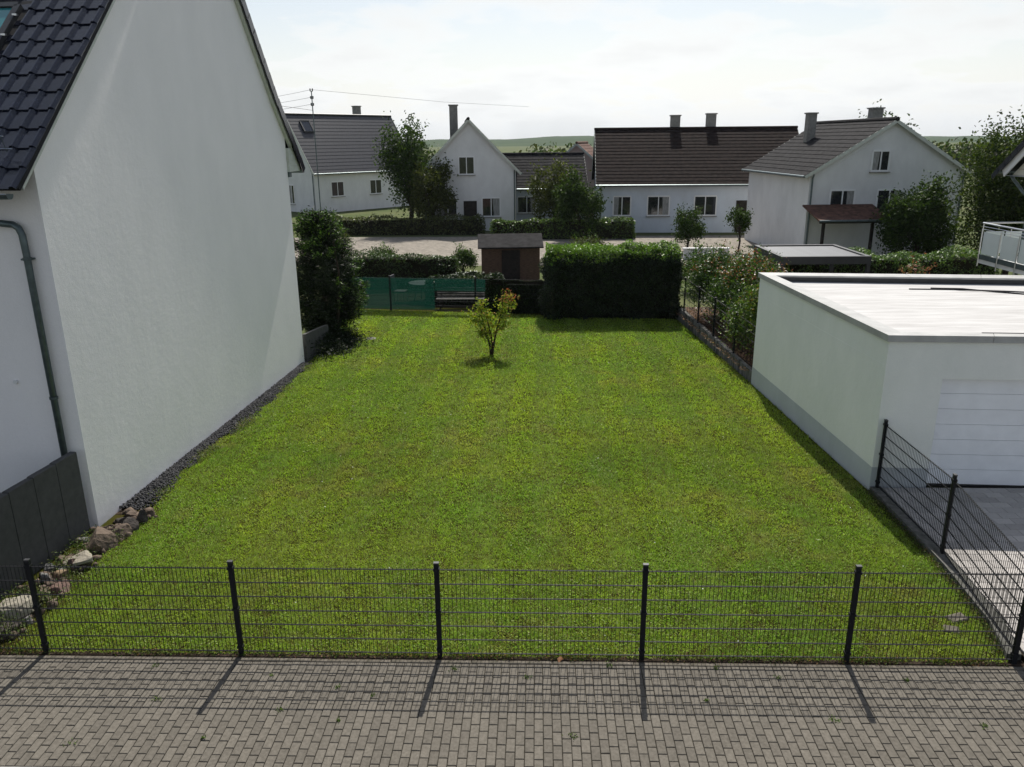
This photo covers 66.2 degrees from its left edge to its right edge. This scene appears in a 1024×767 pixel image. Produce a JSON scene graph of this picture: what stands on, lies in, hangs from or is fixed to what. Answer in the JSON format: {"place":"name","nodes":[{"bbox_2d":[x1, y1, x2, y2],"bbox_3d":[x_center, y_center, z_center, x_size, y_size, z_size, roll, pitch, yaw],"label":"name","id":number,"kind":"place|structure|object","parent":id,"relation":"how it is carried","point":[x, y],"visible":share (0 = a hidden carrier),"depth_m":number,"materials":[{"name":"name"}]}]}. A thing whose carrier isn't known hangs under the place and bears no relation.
{"place":"outdoors","nodes":[
{"label":"outdoors","id":0,"kind":"place"},
{"bbox_2d":[285,106,408,212],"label":"house","id":1,"kind":"structure","parent":0,"point":[348,175],"depth_m":73.95,"materials":[{"name":"grey tile"}]},
{"bbox_2d":[289,185,295,204],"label":"window","id":2,"kind":"structure","parent":1,"relation":"in","point":[291,187],"depth_m":73.80,"materials":[{"name":"clear glass"}]},
{"bbox_2d":[299,120,313,131],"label":"roof window","id":3,"kind":"structure","parent":1,"relation":"in","point":[306,125],"depth_m":72.38,"materials":[{"name":"glass"}]},
{"bbox_2d":[330,181,345,197],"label":"window","id":4,"kind":"structure","parent":1,"relation":"in","point":[337,187],"depth_m":73.08,"materials":[{"name":"clear glass"}]},
{"bbox_2d":[369,179,381,194],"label":"window","id":5,"kind":"structure","parent":1,"relation":"in","point":[375,184],"depth_m":76.27,"materials":[{"name":"clear glass"}]},
{"bbox_2d":[326,293,551,307],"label":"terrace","id":6,"kind":"structure","parent":0,"point":[455,306],"depth_m":30.96,"materials":[{"name":"stone"}]},
{"bbox_2d":[424,104,522,230],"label":"house","id":7,"kind":"structure","parent":0,"point":[483,182],"depth_m":55.88,"materials":[{"name":"white paint"}]},
{"bbox_2d":[438,198,457,216],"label":"window","id":8,"kind":"structure","parent":7,"relation":"in","point":[452,209],"depth_m":56.36,"materials":[{"name":"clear glass"}]},
{"bbox_2d":[458,156,475,175],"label":"window","id":9,"kind":"structure","parent":7,"relation":"in","point":[466,164],"depth_m":55.55,"materials":[{"name":"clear glass"}]},
{"bbox_2d":[464,201,476,219],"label":"door","id":10,"kind":"structure","parent":7,"relation":"in","point":[470,207],"depth_m":56.41,"materials":[{"name":"metal"}]},
{"bbox_2d":[481,197,501,217],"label":"window","id":11,"kind":"structure","parent":7,"relation":"in","point":[491,206],"depth_m":56.51,"materials":[{"name":"clear glass"}]},
{"bbox_2d":[0,308,1008,662],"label":"lawn","id":12,"kind":"structure","parent":0,"point":[516,542],"depth_m":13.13,"materials":[{"name":"plant"}]},
{"bbox_2d":[0,620,20,638],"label":"rock","id":13,"kind":"object","parent":12,"relation":"on","point":[13,627],"visible":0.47,"depth_m":10.29,"materials":[{"name":"stone"}]},
{"bbox_2d":[0,595,33,622],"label":"rock","id":14,"kind":"object","parent":12,"relation":"on","point":[20,605],"visible":0.47,"depth_m":10.56,"materials":[{"name":"stone"}]},
{"bbox_2d":[20,614,32,625],"bbox_3d":[-6.521,3.216,10.600,0.147,0.204,0.170,5,18,18],"label":"rock","id":15,"kind":"object","parent":12,"relation":"on","point":[28,620],"visible":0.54,"depth_m":10.55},
{"bbox_2d":[39,590,50,600],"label":"rock","id":16,"kind":"object","parent":12,"relation":"on","point":[42,596],"visible":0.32,"depth_m":11.09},
{"bbox_2d":[0,451,89,598],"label":"garden wall","id":17,"kind":"structure","parent":12,"relation":"on","point":[43,513],"depth_m":11.93,"materials":[{"name":"concrete"}]},
{"bbox_2d":[40,573,50,582],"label":"rock","id":18,"kind":"object","parent":12,"relation":"on","point":[43,577],"visible":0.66,"depth_m":11.54,"materials":[{"name":"stone"}]},
{"bbox_2d":[44,563,56,571],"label":"rock","id":19,"kind":"object","parent":12,"relation":"on","point":[48,568],"visible":0.46,"depth_m":11.83,"materials":[{"name":"stone"}]},
{"bbox_2d":[48,579,71,593],"bbox_3d":[-6.526,2.967,11.371,0.354,0.171,0.276,11,23,13],"label":"rock","id":20,"kind":"object","parent":12,"relation":"on","point":[60,586],"visible":0.59,"depth_m":11.31,"materials":[{"name":"stone"}]},
{"bbox_2d":[53,569,69,579],"bbox_3d":[-6.695,2.903,11.670,0.230,0.258,0.169,-6,15,-11],"label":"rock","id":21,"kind":"object","parent":12,"relation":"on","point":[58,573],"visible":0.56,"depth_m":11.62,"materials":[{"name":"stone"}]},
{"bbox_2d":[56,555,71,563],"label":"rock","id":22,"kind":"object","parent":12,"relation":"on","point":[60,557],"visible":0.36,"depth_m":12.03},
{"bbox_2d":[0,524,141,638],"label":"weeds","id":23,"kind":"object","parent":12,"relation":"on","point":[42,592],"visible":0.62,"depth_m":11.54,"materials":[{"name":"green plant"}]},
{"bbox_2d":[66,558,75,571],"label":"rock","id":24,"kind":"object","parent":12,"relation":"on","point":[71,561],"visible":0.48,"depth_m":11.85,"materials":[{"name":"stone"}]},
{"bbox_2d":[63,549,92,565],"bbox_3d":[-6.647,2.747,12.042,0.402,0.293,0.453,-12,20,-32],"label":"rock","id":25,"kind":"object","parent":12,"relation":"on","point":[84,557],"visible":0.82,"depth_m":11.94,"materials":[{"name":"stone"}]},
{"bbox_2d":[0,507,157,640],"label":"rubble","id":26,"kind":"object","parent":12,"relation":"on","point":[125,511],"visible":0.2,"depth_m":11.91,"materials":[{"name":"stone"}]},
{"bbox_2d":[86,526,117,554],"bbox_3d":[-6.552,2.548,12.511,0.349,0.466,0.489,8,18,32],"label":"rock","id":27,"kind":"object","parent":12,"relation":"on","point":[100,539],"visible":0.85,"depth_m":12.44,"materials":[{"name":"stone"}]},
{"bbox_2d":[115,517,126,523],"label":"rock","id":28,"kind":"object","parent":12,"relation":"on","point":[118,520],"visible":0.52,"depth_m":13.28,"materials":[{"name":"stone"}]},
{"bbox_2d":[112,523,131,541],"bbox_3d":[-6.386,2.469,12.882,0.323,0.274,0.301,-15,22,-32],"label":"rock","id":29,"kind":"object","parent":12,"relation":"on","point":[126,527],"visible":0.66,"depth_m":12.85,"materials":[{"name":"stone"}]},
{"bbox_2d":[122,517,138,531],"bbox_3d":[-6.395,2.426,13.140,0.310,0.347,0.266,7,25,22],"label":"rock","id":30,"kind":"object","parent":12,"relation":"on","point":[132,522],"visible":0.57,"depth_m":13.10,"materials":[{"name":"stone"}]},
{"bbox_2d":[124,510,136,516],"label":"rock","id":31,"kind":"object","parent":12,"relation":"on","point":[131,513],"visible":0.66,"depth_m":13.50,"materials":[{"name":"stone"}]},
{"bbox_2d":[136,509,147,522],"bbox_3d":[-6.324,2.294,13.385,0.200,0.328,0.171,16,17,38],"label":"rock","id":32,"kind":"object","parent":12,"relation":"on","point":[142,517],"visible":0.84,"depth_m":13.35,"materials":[{"name":"stone"}]},
{"bbox_2d":[146,510,154,516],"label":"rock","id":33,"kind":"object","parent":12,"relation":"on","point":[152,512],"visible":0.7,"depth_m":13.57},
{"bbox_2d":[116,362,311,514],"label":"gravel","id":34,"kind":"structure","parent":12,"relation":"on","point":[164,479],"depth_m":16.50,"materials":[{"name":"gravel"}]},
{"bbox_2d":[148,362,314,505],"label":"weeds","id":35,"kind":"object","parent":34,"relation":"on","point":[237,426],"visible":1,"depth_m":17.33,"materials":[{"name":"green plant"}]},
{"bbox_2d":[302,325,328,361],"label":"planter wall","id":36,"kind":"structure","parent":12,"relation":"on","point":[317,333],"depth_m":23.39,"materials":[{"name":"concrete"}]},
{"bbox_2d":[292,205,370,331],"bbox_3d":[-6.188,-3.544,25.442,3.251,4.398,3.661,0,17,2],"label":"conifer","id":37,"kind":"object","parent":12,"relation":"on","point":[317,232],"visible":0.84,"depth_m":24.97,"materials":[{"name":"green plant"}]},
{"bbox_2d":[304,322,387,368],"bbox_3d":[-5.670,-1.534,24.965,3.309,0.718,6.070,0,17,2],"label":"juniper","id":38,"kind":"object","parent":12,"relation":"on","point":[335,340],"visible":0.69,"depth_m":24.45,"materials":[{"name":"plant"}]},
{"bbox_2d":[329,275,546,312],"bbox_3d":[-2.872,-3.273,29.549,8.385,1.530,0.125,2,17,8],"label":"fence","id":39,"kind":"object","parent":12,"relation":"on","point":[390,293],"visible":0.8,"depth_m":29.64,"materials":[{"name":"metal"}]},
{"bbox_2d":[484,277,543,313],"bbox_3d":[0.135,-3.268,29.255,2.361,1.383,0.705,0,17,2],"label":"gate","id":40,"kind":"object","parent":39,"relation":"attached to","point":[494,287],"visible":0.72,"depth_m":29.14,"materials":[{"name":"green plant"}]},
{"bbox_2d":[436,291,484,309],"bbox_3d":[-1.973,-3.258,30.203,1.840,0.902,0.600,0,17,2],"label":"garden bench","id":41,"kind":"object","parent":12,"relation":"on","point":[451,298],"visible":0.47,"depth_m":30.28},
{"bbox_2d":[461,288,519,355],"bbox_3d":[-0.638,-1.788,23.298,1.768,2.097,1.010,0,17,2],"label":"maple","id":42,"kind":"object","parent":12,"relation":"on","point":[490,320],"visible":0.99,"depth_m":23.27,"materials":[{"name":"green plant"}]},
{"bbox_2d":[538,239,685,320],"bbox_3d":[3.583,-3.772,28.431,5.334,2.874,1.988,0,17,2],"label":"hedge","id":43,"kind":"object","parent":12,"relation":"on","point":[639,280],"visible":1,"depth_m":27.87,"materials":[{"name":"green plant"}]},
{"bbox_2d":[864,485,1002,653],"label":"weeds","id":44,"kind":"object","parent":12,"relation":"on","point":[913,538],"visible":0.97,"depth_m":11.78,"materials":[{"name":"green plant"}]},
{"bbox_2d":[943,625,958,634],"bbox_3d":[5.734,3.209,10.262,0.180,0.034,0.140,4,20,25],"label":"paving piece","id":45,"kind":"object","parent":12,"relation":"on","point":[951,628],"visible":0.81,"depth_m":10.26,"materials":[{"name":"stone"}]},
{"bbox_2d":[947,612,968,623],"bbox_3d":[5.942,3.132,10.504,0.260,0.034,0.160,-9,21,-14],"label":"paving piece","id":46,"kind":"object","parent":12,"relation":"on","point":[953,620],"visible":0.62,"depth_m":10.46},
{"bbox_2d":[0,655,1023,766],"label":"pavement","id":47,"kind":"structure","parent":0,"point":[437,713],"depth_m":8.84,"materials":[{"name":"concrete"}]},
{"bbox_2d":[63,663,988,745],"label":"weeds","id":48,"kind":"object","parent":47,"relation":"on","point":[574,737],"visible":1,"depth_m":9.02,"materials":[{"name":"green plant"}]},
{"bbox_2d":[503,152,588,221],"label":"house","id":49,"kind":"structure","parent":0,"point":[520,162],"depth_m":60.64,"materials":[{"name":"white paint"}]},
{"bbox_2d":[517,196,536,213],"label":"window","id":50,"kind":"structure","parent":49,"relation":"in","point":[522,205],"depth_m":59.57,"materials":[{"name":"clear glass"}]},
{"bbox_2d":[567,141,594,216],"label":"house","id":51,"kind":"structure","parent":0,"point":[586,147],"depth_m":63.89,"materials":[{"name":"white paint"}]},
{"bbox_2d":[245,0,1023,139],"label":"sky","id":52,"kind":"structure","parent":0,"point":[577,67],"materials":[{"name":"white"}]},
{"bbox_2d":[291,142,1022,487],"bbox_3d":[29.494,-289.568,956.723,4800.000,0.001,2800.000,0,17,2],"label":"ground","id":53,"kind":"structure","parent":0,"point":[379,212],"depth_m":64.12,"materials":[{"name":"grey"}]},
{"bbox_2d":[0,0,304,527],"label":"house","id":54,"kind":"structure","parent":53,"relation":"on","point":[151,161],"depth_m":14.15,"materials":[{"name":"paint"}]},
{"bbox_2d":[365,241,398,257],"bbox_3d":[-6.379,-6.179,38.619,2.078,1.701,1.913,2,17,9],"label":"shrub","id":55,"kind":"object","parent":53,"relation":"on","point":[389,251],"visible":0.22,"depth_m":38.27,"materials":[{"name":"green plant"}]},
{"bbox_2d":[331,249,462,277],"bbox_3d":[-5.294,-5.101,34.876,6.260,1.818,1.259,0,17,2],"label":"hedge","id":56,"kind":"object","parent":53,"relation":"on","point":[420,265],"visible":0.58,"depth_m":34.52,"materials":[{"name":"green plant"}]},
{"bbox_2d":[281,88,525,209],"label":"utility pole","id":57,"kind":"object","parent":53,"relation":"on","point":[311,97],"visible":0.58,"depth_m":67.67,"materials":[{"name":"grey metal"}]},
{"bbox_2d":[371,110,438,219],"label":"tree","id":58,"kind":"object","parent":53,"relation":"on","point":[409,147],"visible":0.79,"depth_m":55.20,"materials":[{"name":"green plant"}]},
{"bbox_2d":[329,213,485,234],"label":"hedge","id":59,"kind":"object","parent":53,"relation":"on","point":[446,225],"visible":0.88,"depth_m":54.58,"materials":[{"name":"green plant"}]},
{"bbox_2d":[406,152,459,220],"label":"tree","id":60,"kind":"object","parent":53,"relation":"on","point":[437,193],"visible":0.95,"depth_m":54.54,"materials":[{"name":"green plant"}]},
{"bbox_2d":[451,242,478,271],"bbox_3d":[-2.445,-6.233,38.764,1.768,1.654,1.752,-11,20,-29],"label":"shrub","id":61,"kind":"object","parent":53,"relation":"on","point":[465,257],"visible":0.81,"depth_m":38.52,"materials":[{"name":"green plant"}]},
{"bbox_2d":[428,270,504,305],"bbox_3d":[-1.837,-3.778,31.186,3.369,1.410,1.090,0,17,2],"label":"hedge","id":62,"kind":"object","parent":53,"relation":"on","point":[498,275],"visible":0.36,"depth_m":31.02,"materials":[{"name":"green plant"}]},
{"bbox_2d":[478,233,543,280],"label":"garden shed","id":63,"kind":"structure","parent":53,"relation":"on","point":[512,256],"depth_m":34.99,"materials":[{"name":"wood"}]},
{"bbox_2d":[502,250,519,279],"bbox_3d":[-0.052,-5.164,35.043,0.800,1.550,0.028,-1,17,-2],"label":"door","id":64,"kind":"structure","parent":63,"relation":"in","point":[510,258],"depth_m":34.99,"materials":[{"name":"wood"}]},
{"bbox_2d":[0,650,1023,666],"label":"soil strip","id":65,"kind":"object","parent":53,"relation":"on","point":[1020,663],"visible":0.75,"depth_m":9.79,"materials":[{"name":"soil"}]},
{"bbox_2d":[0,644,1007,666],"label":"weeds","id":66,"kind":"object","parent":65,"relation":"on","point":[588,656],"visible":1,"depth_m":9.77,"materials":[{"name":"green plant"}]},
{"bbox_2d":[0,558,1023,663],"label":"front fence","id":67,"kind":"object","parent":65,"relation":"on","point":[436,569],"visible":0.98,"depth_m":9.62,"materials":[{"name":"metal"}]},
{"bbox_2d":[295,235,758,265],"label":"gravel yard","id":68,"kind":"structure","parent":53,"relation":"on","point":[443,246],"depth_m":49.84,"materials":[{"name":"gravel"}]},
{"bbox_2d":[330,224,353,243],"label":"shrub","id":69,"kind":"object","parent":68,"relation":"on","point":[343,236],"visible":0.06,"depth_m":45.83,"materials":[{"name":"green plant"}]},
{"bbox_2d":[489,215,635,239],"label":"hedge","id":70,"kind":"object","parent":68,"relation":"on","point":[618,228],"visible":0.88,"depth_m":51.55,"materials":[{"name":"green plant"}]},
{"bbox_2d":[551,165,611,234],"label":"tree","id":71,"kind":"object","parent":68,"relation":"on","point":[571,196],"visible":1,"depth_m":50.61,"materials":[{"name":"green plant"}]},
{"bbox_2d":[569,231,608,245],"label":"shrub","id":72,"kind":"object","parent":68,"relation":"on","point":[591,241],"visible":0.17,"depth_m":40.56,"materials":[{"name":"green plant"}]},
{"bbox_2d":[671,204,710,246],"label":"tree","id":73,"kind":"object","parent":68,"relation":"on","point":[688,226],"visible":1,"depth_m":44.43,"materials":[{"name":"green plant"}]},
{"bbox_2d":[682,247,729,258],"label":"wall","id":74,"kind":"structure","parent":68,"relation":"on","point":[685,250],"depth_m":42.52,"materials":[{"name":"paint"}]},
{"bbox_2d":[723,204,753,251],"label":"tree","id":75,"kind":"object","parent":68,"relation":"on","point":[740,214],"visible":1,"depth_m":44.51,"materials":[{"name":"green plant"}]},
{"bbox_2d":[520,152,591,221],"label":"tree","id":76,"kind":"object","parent":53,"relation":"on","point":[543,199],"visible":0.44,"depth_m":53.97,"materials":[{"name":"green plant"}]},
{"bbox_2d":[680,240,718,288],"bbox_3d":[7.861,-4.954,33.288,2.454,2.263,2.274,0,17,2],"label":"shrub","id":77,"kind":"object","parent":53,"relation":"on","point":[693,257],"visible":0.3,"depth_m":32.97,"materials":[{"name":"green plant"}]},
{"bbox_2d":[423,137,992,178],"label":"distant wood","id":78,"kind":"object","parent":53,"relation":"on","point":[957,154],"visible":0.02,"depth_m":103.78,"materials":[{"name":"green plant"}]},
{"bbox_2d":[675,305,751,381],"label":"retaining wall","id":79,"kind":"structure","parent":53,"relation":"on","point":[747,374],"depth_m":23.79,"materials":[{"name":"concrete"}]},
{"bbox_2d":[683,277,755,366],"bbox_3d":[6.188,-1.942,23.950,0.068,1.460,7.050,-1,17,-3],"label":"garden fence","id":80,"kind":"object","parent":79,"relation":"on","point":[713,318],"visible":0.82,"depth_m":23.98,"materials":[{"name":"metal"}]},
{"bbox_2d":[686,307,754,366],"bbox_3d":[9.620,-1.277,24.442,7.470,0.360,9.200,0,17,2],"label":"planting bed","id":81,"kind":"object","parent":53,"relation":"on","point":[725,339],"depth_m":25.31,"materials":[{"name":"green plant"}]},
{"bbox_2d":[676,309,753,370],"bbox_3d":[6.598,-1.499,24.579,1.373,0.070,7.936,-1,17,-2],"label":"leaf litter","id":82,"kind":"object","parent":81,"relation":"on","point":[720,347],"visible":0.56,"depth_m":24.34,"materials":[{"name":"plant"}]},
{"bbox_2d":[679,236,761,319],"bbox_3d":[7.219,-3.505,26.488,3.069,2.868,3.770,-7,18,-21],"label":"photinia","id":83,"kind":"object","parent":81,"relation":"on","point":[701,273],"visible":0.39,"depth_m":26.23,"materials":[{"name":"green plant"}]},
{"bbox_2d":[696,242,792,335],"bbox_3d":[7.389,-2.816,24.071,3.121,2.971,3.933,0,17,2],"label":"photinia","id":84,"kind":"object","parent":81,"relation":"on","point":[734,280],"visible":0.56,"depth_m":24.05,"materials":[{"name":"green plant"}]},
{"bbox_2d":[717,267,782,355],"bbox_3d":[7.236,-1.925,21.836,2.576,2.595,3.502,-7,18,-20],"label":"photinia","id":85,"kind":"object","parent":81,"relation":"on","point":[748,308],"visible":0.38,"depth_m":21.76,"materials":[{"name":"green plant"}]},
{"bbox_2d":[898,253,937,273],"bbox_3d":[11.407,-2.344,22.605,1.399,2.859,1.059,0,17,2],"label":"photinia","id":86,"kind":"object","parent":81,"relation":"on","point":[918,269],"visible":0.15,"depth_m":22.26,"materials":[{"name":"green plant"}]},
{"bbox_2d":[753,244,871,273],"bbox_3d":[10.446,-3.525,27.898,2.990,2.400,3.140,0,17,0],"label":"carport","id":87,"kind":"object","parent":53,"relation":"on","point":[831,255],"visible":0.48,"depth_m":26.79,"materials":[{"name":"metal"}]},
{"bbox_2d":[802,204,919,252],"bbox_3d":[17.999,-7.623,40.371,5.600,2.930,2.360,-1,17,-2],"label":"porch","id":88,"kind":"object","parent":53,"relation":"on","point":[823,215],"visible":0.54,"depth_m":39.72,"materials":[{"name":"brown metal"}]},
{"bbox_2d":[759,245,1002,274],"bbox_3d":[13.937,-4.202,30.529,9.594,2.338,1.647,0,17,2],"label":"hedge","id":89,"kind":"object","parent":53,"relation":"on","point":[952,263],"visible":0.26,"depth_m":29.96,"materials":[{"name":"green plant"}]},
{"bbox_2d":[751,272,1023,489],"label":"garage","id":90,"kind":"structure","parent":53,"relation":"on","point":[845,365],"depth_m":14.70,"materials":[{"name":"paint"}]},
{"bbox_2d":[909,288,1023,292],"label":"cable","id":91,"kind":"object","parent":90,"relation":"on","point":[962,289],"visible":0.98,"depth_m":18.31,"materials":[{"name":"black rubber"}]},
{"bbox_2d":[926,379,1023,487],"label":"door","id":92,"kind":"structure","parent":90,"relation":"in","point":[978,437],"depth_m":14.02,"materials":[{"name":"metal"}]},
{"bbox_2d":[930,287,1023,294],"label":"cable","id":93,"kind":"object","parent":90,"relation":"on","point":[978,290],"visible":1,"depth_m":18.12,"materials":[{"name":"black rubber"}]},
{"bbox_2d":[858,99,920,134],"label":"tree","id":94,"kind":"object","parent":53,"relation":"on","point":[915,125],"depth_m":55.93,"materials":[{"name":"green plant"}]},
{"bbox_2d":[869,169,965,256],"bbox_3d":[19.816,-7.935,38.186,4.508,4.776,4.696,0,17,2],"label":"tree","id":95,"kind":"object","parent":53,"relation":"on","point":[909,218],"visible":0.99,"depth_m":37.64,"materials":[{"name":"green plant"}]},
{"bbox_2d":[870,486,1021,659],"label":"kerb wall","id":96,"kind":"structure","parent":53,"relation":"on","point":[925,540],"depth_m":11.80,"materials":[{"name":"concrete"}]},
{"bbox_2d":[875,419,1023,649],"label":"side fence","id":97,"kind":"object","parent":96,"relation":"on","point":[948,512],"visible":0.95,"depth_m":11.64,"materials":[{"name":"metal"}]},
{"bbox_2d":[932,105,1023,274],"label":"tree","id":98,"kind":"object","parent":53,"relation":"on","point":[1007,203],"visible":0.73,"depth_m":34.69,"materials":[{"name":"green plant"}]},
{"bbox_2d":[591,113,798,232],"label":"house","id":99,"kind":"structure","parent":0,"point":[649,179],"depth_m":54.72,"materials":[{"name":"tile"}]},
{"bbox_2d":[612,196,631,216],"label":"window","id":100,"kind":"structure","parent":99,"relation":"in","point":[621,204],"depth_m":54.58,"materials":[{"name":"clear glass"}]},
{"bbox_2d":[646,196,669,216],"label":"window","id":101,"kind":"structure","parent":99,"relation":"in","point":[657,206],"depth_m":54.42,"materials":[{"name":"clear glass"}]},
{"bbox_2d":[693,195,716,216],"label":"window","id":102,"kind":"structure","parent":99,"relation":"in","point":[708,202],"depth_m":54.18,"materials":[{"name":"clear glass"}]},
{"bbox_2d":[734,200,746,231],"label":"door","id":103,"kind":"structure","parent":99,"relation":"in","point":[743,203],"depth_m":54.04,"materials":[{"name":"metal"}]},
{"bbox_2d":[423,136,1019,146],"bbox_3d":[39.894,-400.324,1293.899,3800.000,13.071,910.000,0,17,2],"label":"hills","id":104,"kind":"structure","parent":0,"point":[557,140],"depth_m":1032.41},
{"bbox_2d":[741,107,970,256],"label":"house","id":105,"kind":"structure","parent":0,"point":[871,156],"depth_m":41.39,"materials":[{"name":"white paint"}]},
{"bbox_2d":[828,189,855,203],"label":"window","id":106,"kind":"structure","parent":105,"relation":"in","point":[836,196],"depth_m":40.94,"materials":[{"name":"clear glass"}]},
{"bbox_2d":[869,150,890,172],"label":"window","id":107,"kind":"structure","parent":105,"relation":"in","point":[880,159],"depth_m":40.49,"materials":[{"name":"clear glass"}]},
{"bbox_2d":[875,189,902,210],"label":"window","id":108,"kind":"structure","parent":105,"relation":"in","point":[885,194],"depth_m":41.02,"materials":[{"name":"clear glass"}]},
{"bbox_2d":[882,488,1023,662],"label":"driveway","id":109,"kind":"structure","parent":0,"point":[1002,509],"depth_m":12.83,"materials":[{"name":"concrete"}]},
{"bbox_2d":[976,139,1023,274],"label":"house","id":110,"kind":"structure","parent":0,"point":[1009,246],"depth_m":25.02,"materials":[{"name":"white tile"}]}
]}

